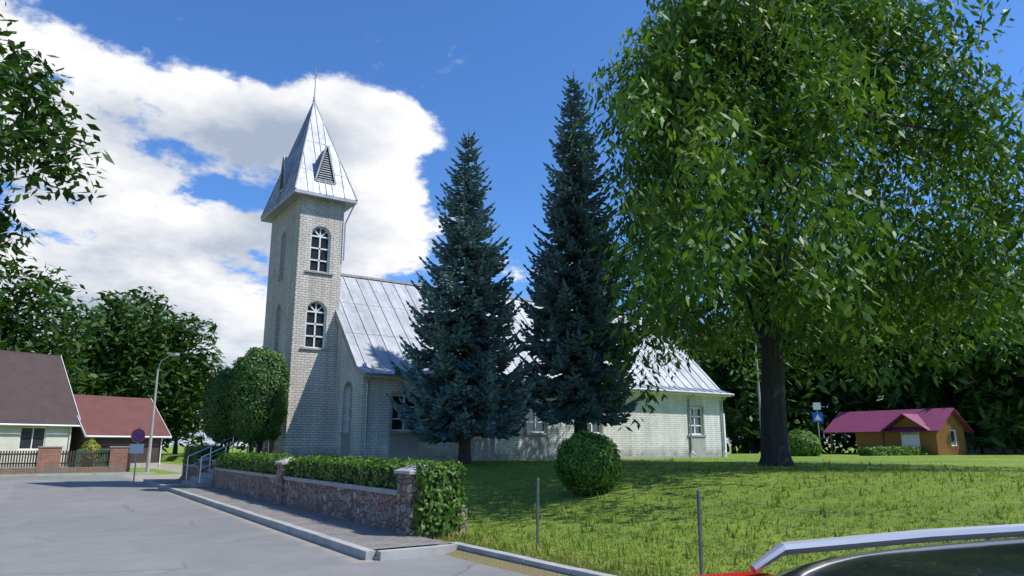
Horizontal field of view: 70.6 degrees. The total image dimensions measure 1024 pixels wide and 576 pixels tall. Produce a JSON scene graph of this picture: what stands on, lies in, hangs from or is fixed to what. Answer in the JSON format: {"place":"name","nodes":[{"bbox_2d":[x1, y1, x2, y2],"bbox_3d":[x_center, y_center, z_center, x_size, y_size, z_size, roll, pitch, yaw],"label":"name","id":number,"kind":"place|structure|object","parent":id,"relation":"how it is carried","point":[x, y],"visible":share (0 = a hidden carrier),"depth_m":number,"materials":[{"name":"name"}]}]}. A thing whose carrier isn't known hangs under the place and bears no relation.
{"place":"outdoors","nodes":[
{"label":"outdoors","id":0,"kind":"place"},
{"bbox_2d":[0,471,447,548],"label":"sidewalk paving","id":1,"kind":"structure","parent":0,"point":[365,535],"depth_m":14.60,"materials":[{"name":"grey concrete"}]},
{"bbox_2d":[0,463,527,575],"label":"asphalt road","id":2,"kind":"structure","parent":0,"point":[115,525],"depth_m":12.33,"materials":[{"name":"grey asphalt"}]},
{"bbox_2d":[129,426,144,481],"bbox_3d":[-17.005,7.516,32.709,0.620,2.450,0.082,2,-12,-8],"label":"no stopping sign","id":3,"kind":"object","parent":2,"relation":"on","point":[137,435],"visible":0.99,"depth_m":32.78,"materials":[{"name":"blue metal"}]},
{"bbox_2d":[0,472,615,575],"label":"kerb stones","id":4,"kind":"object","parent":2,"relation":"on","point":[355,550],"visible":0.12,"depth_m":10.93,"materials":[{"name":"grey concrete"}]},
{"bbox_2d":[691,524,1023,575],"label":"car body","id":5,"kind":"object","parent":2,"relation":"on","point":[1000,557],"visible":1,"depth_m":1.28,"materials":[{"name":"silver metal"}]},
{"bbox_2d":[0,446,1023,575],"bbox_3d":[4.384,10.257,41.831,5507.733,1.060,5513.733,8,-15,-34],"label":"terrain","id":6,"kind":"structure","parent":0,"point":[1008,460],"depth_m":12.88,"materials":[{"name":"green plant"}]},
{"bbox_2d":[0,350,80,467],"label":"house","id":7,"kind":"structure","parent":6,"relation":"on","point":[38,406],"depth_m":47.47,"materials":[{"name":"beige"}]},
{"bbox_2d":[0,1,114,325],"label":"tree","id":8,"kind":"object","parent":6,"relation":"on","point":[31,129],"visible":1,"depth_m":26.08,"materials":[{"name":"green plant"}]},
{"bbox_2d":[0,257,125,390],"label":"tree","id":9,"kind":"object","parent":6,"relation":"on","point":[16,333],"visible":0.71,"depth_m":60.50,"materials":[{"name":"green plant"}]},
{"bbox_2d":[0,446,131,473],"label":"fence","id":10,"kind":"object","parent":6,"relation":"on","point":[48,459],"visible":0.97,"depth_m":40.26,"materials":[{"name":"brick"}]},
{"bbox_2d":[80,438,100,466],"bbox_3d":[-25.091,10.001,42.959,1.500,2.171,1.456,8,-15,-34],"label":"bush","id":11,"kind":"object","parent":6,"relation":"on","point":[92,445],"visible":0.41,"depth_m":42.78,"materials":[{"name":"yellow plant"}]},
{"bbox_2d":[75,449,109,466],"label":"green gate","id":12,"kind":"structure","parent":6,"relation":"on","point":[100,450],"depth_m":42.85,"materials":[{"name":"green metal"}]},
{"bbox_2d":[68,394,171,467],"bbox_3d":[-29.020,10.435,51.794,6.410,5.376,6.050,-8,-15,33],"label":"house annex","id":13,"kind":"object","parent":6,"relation":"on","point":[105,422],"visible":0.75,"depth_m":50.78,"materials":[{"name":"red tile"}]},
{"bbox_2d":[50,286,230,452],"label":"tree","id":14,"kind":"object","parent":6,"relation":"on","point":[130,363],"visible":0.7,"depth_m":74.34,"materials":[{"name":"green plant"}]},
{"bbox_2d":[164,360,214,454],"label":"tree","id":15,"kind":"object","parent":6,"relation":"on","point":[192,429],"visible":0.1,"depth_m":87.14,"materials":[{"name":"green plant"}]},
{"bbox_2d":[185,399,255,454],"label":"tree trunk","id":16,"kind":"object","parent":6,"relation":"on","point":[254,445],"depth_m":79.81,"materials":[{"name":"green plant"}]},
{"bbox_2d":[201,367,242,452],"bbox_3d":[-11.890,5.281,30.332,2.136,4.020,2.105,8,-15,-34],"label":"tree","id":17,"kind":"object","parent":6,"relation":"on","point":[214,428],"depth_m":29.64,"materials":[{"name":"green plant"}]},
{"bbox_2d":[181,436,269,486],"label":"church steps","id":18,"kind":"structure","parent":6,"relation":"on","point":[203,479],"depth_m":27.44,"materials":[{"name":"grey concrete"}]},
{"bbox_2d":[224,346,290,453],"bbox_3d":[-9.441,4.319,26.855,2.292,4.419,2.309,8,-15,-34],"label":"tree","id":19,"kind":"object","parent":6,"relation":"on","point":[237,421],"depth_m":26.29,"materials":[{"name":"green plant"}]},
{"bbox_2d":[181,456,466,538],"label":"stone wall","id":20,"kind":"structure","parent":6,"relation":"on","point":[375,505],"depth_m":15.50,"materials":[{"name":"stone"}]},
{"bbox_2d":[182,443,467,537],"bbox_3d":[-7.579,5.679,22.204,1.402,1.889,24.248,8,-15,-32],"label":"hedge","id":21,"kind":"object","parent":6,"relation":"on","point":[395,463],"depth_m":13.69,"materials":[{"name":"green plant"}]},
{"bbox_2d":[145,344,760,471],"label":"street lamps","id":22,"kind":"object","parent":6,"relation":"on","point":[147,469],"visible":0.58,"depth_m":42.27,"materials":[{"name":"metal"}]},
{"bbox_2d":[385,131,537,463],"bbox_3d":[-1.453,0.087,25.898,5.262,12.450,5.554,8,-15,-34],"label":"spruce tree","id":23,"kind":"object","parent":6,"relation":"on","point":[464,357],"visible":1,"depth_m":24.56,"materials":[{"name":"green plant"}]},
{"bbox_2d":[255,196,726,460],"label":"church walls","id":24,"kind":"structure","parent":6,"relation":"on","point":[326,393],"depth_m":29.26,"materials":[{"name":"white paint"}]},
{"bbox_2d":[260,67,357,260],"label":"church spire","id":25,"kind":"structure","parent":24,"relation":"on","point":[312,166],"depth_m":30.68,"materials":[{"name":"silver metal"}]},
{"bbox_2d":[335,273,733,457],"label":"church roof","id":26,"kind":"structure","parent":24,"relation":"on","point":[372,315],"depth_m":31.45,"materials":[{"name":"silver metal"}]},
{"bbox_2d":[511,68,646,432],"bbox_3d":[2.500,-1.206,27.538,5.105,15.650,5.331,-6,-14,27],"label":"spruce tree","id":27,"kind":"object","parent":6,"relation":"on","point":[571,298],"visible":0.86,"depth_m":26.13,"materials":[{"name":"green plant"}]},
{"bbox_2d":[553,430,622,496],"bbox_3d":[1.655,3.846,15.874,1.580,1.488,1.593,8,-15,-34],"label":"ball bush","id":28,"kind":"object","parent":6,"relation":"on","point":[610,450],"depth_m":15.40,"materials":[{"name":"green plant"}]},
{"bbox_2d":[632,312,704,356],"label":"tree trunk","id":29,"kind":"object","parent":6,"relation":"on","point":[687,338],"depth_m":69.98,"materials":[{"name":"green plant"}]},
{"bbox_2d":[686,319,740,453],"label":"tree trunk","id":30,"kind":"object","parent":6,"relation":"on","point":[733,449],"visible":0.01,"depth_m":83.54,"materials":[{"name":"green plant"}]},
{"bbox_2d":[679,283,804,453],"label":"tree","id":31,"kind":"object","parent":6,"relation":"on","point":[743,440],"visible":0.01,"depth_m":65.75,"materials":[{"name":"green plant"}]},
{"bbox_2d":[463,476,1023,574],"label":"wire fence","id":32,"kind":"object","parent":6,"relation":"on","point":[699,513],"visible":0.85,"depth_m":7.93,"materials":[{"name":"grey metal"}]},
{"bbox_2d":[686,303,829,453],"bbox_3d":[19.376,7.628,58.941,11.929,13.745,11.711,2,-12,-8],"label":"tree","id":33,"kind":"object","parent":6,"relation":"on","point":[748,421],"visible":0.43,"depth_m":57.50,"materials":[{"name":"green plant"}]},
{"bbox_2d":[569,0,1023,466],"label":"tree","id":34,"kind":"object","parent":6,"relation":"on","point":[688,92],"visible":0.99,"depth_m":18.56,"materials":[{"name":"green plant"}]},
{"bbox_2d":[714,302,878,441],"bbox_3d":[23.361,7.777,60.499,12.753,15.104,12.993,-5,-13,20],"label":"tree","id":35,"kind":"object","parent":6,"relation":"on","point":[807,423],"visible":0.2,"depth_m":57.52,"materials":[{"name":"green plant"}]},
{"bbox_2d":[748,259,849,452],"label":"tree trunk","id":36,"kind":"object","parent":6,"relation":"on","point":[824,445],"visible":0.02,"depth_m":73.54,"materials":[{"name":"green plant"}]},
{"bbox_2d":[789,429,823,455],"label":"dome shrub leaves","id":37,"kind":"object","parent":6,"relation":"on","point":[803,436],"visible":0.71,"depth_m":39.68,"materials":[{"name":"green plant"}]},
{"bbox_2d":[812,402,822,441],"bbox_3d":[18.778,8.772,44.198,0.600,3.490,0.080,-2,-13,10],"label":"crossing sign","id":38,"kind":"object","parent":6,"relation":"on","point":[817,416],"visible":0.86,"depth_m":44.38,"materials":[{"name":"blue metal"}]},
{"bbox_2d":[789,433,927,455],"bbox_3d":[20.453,9.354,41.992,10.965,1.788,2.295,5,-13,-23],"label":"hedge","id":39,"kind":"object","parent":6,"relation":"on","point":[871,450],"depth_m":41.96,"materials":[{"name":"green plant"}]},
{"bbox_2d":[799,313,946,452],"bbox_3d":[29.009,8.504,59.965,12.447,13.702,12.399,8,-15,-34],"label":"tree","id":40,"kind":"object","parent":6,"relation":"on","point":[843,438],"visible":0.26,"depth_m":57.60,"materials":[{"name":"green plant"}]},
{"bbox_2d":[823,271,926,421],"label":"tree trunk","id":41,"kind":"object","parent":6,"relation":"on","point":[895,343],"visible":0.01,"depth_m":69.22,"materials":[{"name":"green plant"}]},
{"bbox_2d":[823,408,973,454],"bbox_3d":[25.416,9.726,47.986,4.750,3.200,7.700,8,-15,-34],"label":"log cabin","id":42,"kind":"object","parent":6,"relation":"on","point":[937,431],"visible":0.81,"depth_m":46.01,"materials":[{"name":"brown wood"}]},
{"bbox_2d":[826,270,1022,452],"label":"tree","id":43,"kind":"object","parent":6,"relation":"on","point":[929,396],"visible":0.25,"depth_m":53.98,"materials":[{"name":"green plant"}]},
{"bbox_2d":[889,281,1021,450],"bbox_3d":[37.292,6.447,59.619,15.501,17.068,13.707,8,-15,-34],"label":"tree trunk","id":44,"kind":"object","parent":6,"relation":"on","point":[951,387],"visible":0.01,"depth_m":56.66,"materials":[{"name":"green plant"}]},
{"bbox_2d":[904,288,1023,453],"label":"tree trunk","id":45,"kind":"object","parent":6,"relation":"on","point":[955,399],"visible":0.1,"depth_m":53.20,"materials":[{"name":"green plant"}]},
{"bbox_2d":[933,281,1023,453],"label":"tree","id":46,"kind":"object","parent":6,"relation":"on","point":[996,406],"visible":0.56,"depth_m":49.33,"materials":[{"name":"green plant"}]},
{"bbox_2d":[964,432,1023,453],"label":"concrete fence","id":47,"kind":"object","parent":6,"relation":"on","point":[973,436],"visible":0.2,"depth_m":54.79,"materials":[{"name":"grey concrete"}]},
{"bbox_2d":[0,0,1023,445],"label":"sky","id":48,"kind":"structure","parent":0,"point":[198,106],"materials":[{"name":"blue"}]}
]}

